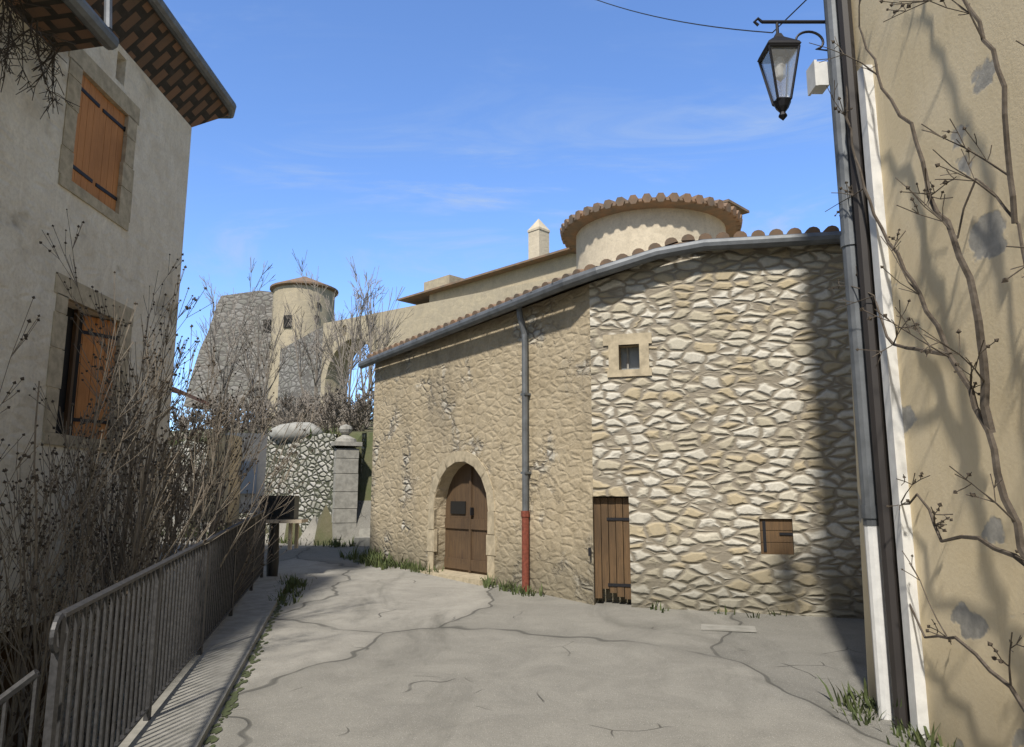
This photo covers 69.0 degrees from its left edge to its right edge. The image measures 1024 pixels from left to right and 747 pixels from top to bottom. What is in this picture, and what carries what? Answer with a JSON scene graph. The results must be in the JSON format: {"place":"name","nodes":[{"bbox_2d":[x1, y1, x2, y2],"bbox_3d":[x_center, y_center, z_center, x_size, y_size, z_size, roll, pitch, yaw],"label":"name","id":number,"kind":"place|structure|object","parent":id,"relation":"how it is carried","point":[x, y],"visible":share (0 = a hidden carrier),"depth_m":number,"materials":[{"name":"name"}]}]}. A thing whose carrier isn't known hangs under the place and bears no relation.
{"place":"outdoors","nodes":[
{"label":"outdoors","id":0,"kind":"place"},
{"bbox_2d":[276,326,322,425],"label":"castle wall","id":1,"kind":"structure","parent":0,"point":[289,380],"depth_m":36.68,"materials":[{"name":"grey stone"}]},
{"bbox_2d":[163,0,840,430],"label":"sky","id":2,"kind":"structure","parent":0,"point":[418,142],"materials":[{"name":"blue"}]},
{"bbox_2d":[527,219,549,258],"bbox_3d":[0.996,-4.752,27.648,0.594,2.100,0.594,-9,-13,44],"label":"chimney","id":3,"kind":"object","parent":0,"point":[538,231],"visible":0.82,"depth_m":27.48,"materials":[{"name":"beige paint"}]},
{"bbox_2d":[154,421,942,746],"bbox_3d":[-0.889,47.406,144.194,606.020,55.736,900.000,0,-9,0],"label":"ground","id":4,"kind":"structure","parent":0,"point":[354,653],"depth_m":6.21,"materials":[{"name":"grey concrete"}]},
{"bbox_2d":[0,0,191,746],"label":"house","id":5,"kind":"structure","parent":4,"relation":"on","point":[36,198],"depth_m":7.85,"materials":[{"name":"paint"}]},
{"bbox_2d":[0,616,52,746],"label":"bush","id":6,"kind":"object","parent":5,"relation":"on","point":[6,684],"depth_m":7.47,"materials":[{"name":"plant"}]},
{"bbox_2d":[0,0,79,118],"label":"hanging branches","id":7,"kind":"object","parent":5,"relation":"on","point":[52,53],"visible":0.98,"depth_m":6.83,"materials":[{"name":"brown"}]},
{"bbox_2d":[41,49,139,451],"bbox_3d":[-4.939,-1.542,8.567,0.419,4.780,1.780,0,-9,0],"label":"window surround","id":8,"kind":"object","parent":5,"relation":"attached to","point":[95,171],"visible":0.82,"depth_m":8.54,"materials":[{"name":"beige stone"}]},
{"bbox_2d":[8,0,228,126],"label":"house roof","id":9,"kind":"structure","parent":5,"relation":"attached to","point":[151,46],"depth_m":9.28,"materials":[{"name":"brown tile"}]},
{"bbox_2d":[62,0,235,118],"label":"house gutters","id":10,"kind":"object","parent":5,"relation":"attached to","point":[93,22],"visible":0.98,"depth_m":9.07,"materials":[{"name":"grey metal"}]},
{"bbox_2d":[0,510,266,746],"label":"iron railing","id":11,"kind":"object","parent":4,"relation":"on","point":[218,599],"visible":0.93,"depth_m":4.67,"materials":[{"name":"grey metal"}]},
{"bbox_2d":[0,213,328,746],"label":"bare shrubs","id":12,"kind":"object","parent":4,"relation":"on","point":[144,516],"visible":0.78,"depth_m":6.83,"materials":[{"name":"grey plant"}]},
{"bbox_2d":[0,209,329,745],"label":"shrub seed heads","id":13,"kind":"object","parent":12,"relation":"on","point":[54,491],"visible":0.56,"depth_m":6.75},
{"bbox_2d":[172,386,208,404],"bbox_3d":[-6.409,0.111,12.550,2.802,0.945,0.690,-4,-10,21],"label":"lean to roof","id":14,"kind":"object","parent":4,"relation":"on","point":[176,390],"visible":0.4,"depth_m":12.01,"materials":[{"name":"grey tile"}]},
{"bbox_2d":[118,576,289,746],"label":"kerb","id":15,"kind":"structure","parent":4,"relation":"on","point":[187,705],"depth_m":5.74,"materials":[{"name":"concrete"}]},
{"bbox_2d":[184,291,272,408],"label":"ruined stone wall","id":16,"kind":"structure","parent":4,"relation":"on","point":[261,297],"depth_m":42.82,"materials":[{"name":"grey stone"}]},
{"bbox_2d":[263,319,271,330],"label":"window opening","id":17,"kind":"object","parent":16,"relation":"in","point":[267,324],"visible":0.57,"depth_m":42.94,"materials":[{"name":"black"}]},
{"bbox_2d":[203,592,288,746],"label":"moss patches","id":18,"kind":"object","parent":4,"relation":"on","point":[224,712],"visible":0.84,"depth_m":5.66,"materials":[{"name":"green plant"}]},
{"bbox_2d":[203,433,307,549],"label":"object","id":19,"kind":"object","parent":4,"relation":"on","point":[291,517],"visible":0.57,"depth_m":11.50,"materials":[{"name":"white paint"}]},
{"bbox_2d":[166,432,367,533],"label":"retaining wall","id":20,"kind":"structure","parent":4,"relation":"on","point":[315,491],"depth_m":16.88,"materials":[{"name":"grey stone"}]},
{"bbox_2d":[268,422,323,440],"bbox_3d":[-5.092,1.431,17.609,1.471,0.561,0.937,-5,-11,28],"label":"boulder","id":21,"kind":"object","parent":20,"relation":"on","point":[279,430],"visible":0.63,"depth_m":17.20,"materials":[{"name":"stone"}]},
{"bbox_2d":[266,519,278,575],"bbox_3d":[-3.658,2.656,11.419,0.190,0.930,0.181,0,-9,0],"label":"black bollard","id":22,"kind":"object","parent":4,"relation":"on","point":[272,568],"visible":0.74,"depth_m":11.35,"materials":[{"name":"black metal"}]},
{"bbox_2d":[162,249,413,538],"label":"bare trees","id":23,"kind":"object","parent":4,"relation":"on","point":[356,415],"visible":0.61,"depth_m":21.66,"materials":[{"name":"plant"}]},
{"bbox_2d":[266,276,338,426],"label":"round tower","id":24,"kind":"structure","parent":4,"relation":"on","point":[289,291],"depth_m":40.61,"materials":[{"name":"beige paint"}]},
{"bbox_2d":[283,302,320,327],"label":"tower windows","id":25,"kind":"structure","parent":24,"relation":"in","point":[284,322],"depth_m":40.31,"materials":[{"name":"black glass"}]},
{"bbox_2d":[331,424,361,542],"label":"gate pillar","id":26,"kind":"structure","parent":4,"relation":"on","point":[345,483],"depth_m":16.41,"materials":[{"name":"grey stone"}]},
{"bbox_2d":[354,529,369,545],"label":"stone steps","id":27,"kind":"structure","parent":4,"relation":"on","point":[364,535],"depth_m":15.92,"materials":[{"name":"grey stone"}]},
{"bbox_2d":[320,276,561,417],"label":"castle wall","id":28,"kind":"structure","parent":4,"relation":"on","point":[426,316],"depth_m":30.38,"materials":[{"name":"beige paint"}]},
{"bbox_2d":[397,199,748,304],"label":"background building","id":29,"kind":"structure","parent":28,"relation":"on","point":[558,263],"depth_m":27.33,"materials":[{"name":"beige paint"}]},
{"bbox_2d":[161,426,956,746],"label":"weed tufts","id":30,"kind":"object","parent":4,"relation":"on","point":[371,558],"visible":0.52,"depth_m":9.84,"materials":[{"name":"green plant"}]},
{"bbox_2d":[370,244,863,618],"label":"house","id":31,"kind":"structure","parent":4,"relation":"on","point":[716,436],"depth_m":9.27,"materials":[{"name":"stone"}]},
{"bbox_2d":[521,511,529,591],"bbox_3d":[0.184,2.426,10.182,0.118,1.080,0.124,0,-9,0],"label":"red drainpipe section","id":32,"kind":"object","parent":31,"relation":"attached to","point":[525,515],"visible":0.83,"depth_m":10.14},
{"bbox_2d":[358,231,840,510],"bbox_3d":[2.029,0.159,9.981,13.249,3.389,2.323,-6,-11,32],"label":"gutter and downspout","id":33,"kind":"object","parent":31,"relation":"attached to","point":[701,245],"visible":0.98,"depth_m":9.69,"materials":[{"name":"grey metal"}]},
{"bbox_2d":[368,225,838,357],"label":"roof tiles","id":34,"kind":"object","parent":31,"relation":"on","point":[690,237],"visible":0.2,"depth_m":9.87,"materials":[{"name":"brown tile"}]},
{"bbox_2d":[420,332,793,598],"bbox_3d":[0.663,1.314,10.332,6.005,3.334,1.103,-8,-12,40],"label":"house joinery","id":35,"kind":"object","parent":31,"relation":"in","point":[470,544],"visible":0.94,"depth_m":10.85,"materials":[{"name":"brown wood"}]},
{"bbox_2d":[560,193,742,268],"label":"round tower","id":36,"kind":"structure","parent":31,"relation":"on","point":[597,233],"depth_m":14.29,"materials":[{"name":"concrete"}]},
{"bbox_2d":[701,624,756,631],"bbox_3d":[2.268,2.670,7.811,0.550,0.012,0.320,-2,-10,14],"label":"drain cover","id":37,"kind":"object","parent":4,"relation":"on","point":[734,628],"visible":1,"depth_m":7.75,"materials":[{"name":"concrete"}]},
{"bbox_2d":[851,0,1023,746],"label":"house","id":38,"kind":"structure","parent":4,"relation":"on","point":[936,69],"depth_m":4.37,"materials":[{"name":"beige paint"}]},
{"bbox_2d":[597,0,806,32],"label":"overhead cable","id":39,"kind":"object","parent":38,"relation":"attached to","point":[706,25],"visible":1,"depth_m":7.67,"materials":[{"name":"black plastic"}]},
{"bbox_2d":[823,0,878,525],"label":"downpipe","id":40,"kind":"object","parent":38,"relation":"attached to","point":[868,505],"visible":0.63,"depth_m":5.51,"materials":[{"name":"metal"}]},
{"bbox_2d":[806,60,829,95],"bbox_3d":[2.453,-2.368,5.967,0.115,0.220,0.160,0,-9,0],"label":"junction box","id":41,"kind":"object","parent":40,"relation":"attached to","point":[817,76],"visible":0.96,"depth_m":5.91,"materials":[{"name":"white paint"}]},
{"bbox_2d":[837,0,910,728],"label":"black pipe","id":42,"kind":"object","parent":38,"relation":"attached to","point":[886,521],"depth_m":5.21,"materials":[{"name":"grey metal"}]},
{"bbox_2d":[857,65,929,737],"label":"white pipes","id":43,"kind":"object","parent":38,"relation":"attached to","point":[916,684],"visible":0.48,"depth_m":5.06,"materials":[{"name":"paint"}]},
{"bbox_2d":[809,0,1023,711],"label":"wall vine branches","id":44,"kind":"object","parent":38,"relation":"attached to","point":[983,414],"visible":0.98,"depth_m":4.04,"materials":[{"name":"brown plant"}]},
{"bbox_2d":[828,0,1018,663],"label":"vine seed heads","id":45,"kind":"object","parent":44,"relation":"attached to","point":[959,331],"depth_m":4.37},
{"bbox_2d":[753,17,826,120],"bbox_3d":[2.275,-2.434,5.897,0.690,0.930,0.262,0,-9,0],"label":"street lamp","id":46,"kind":"object","parent":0,"point":[781,105],"depth_m":5.80,"materials":[{"name":"black metal"}]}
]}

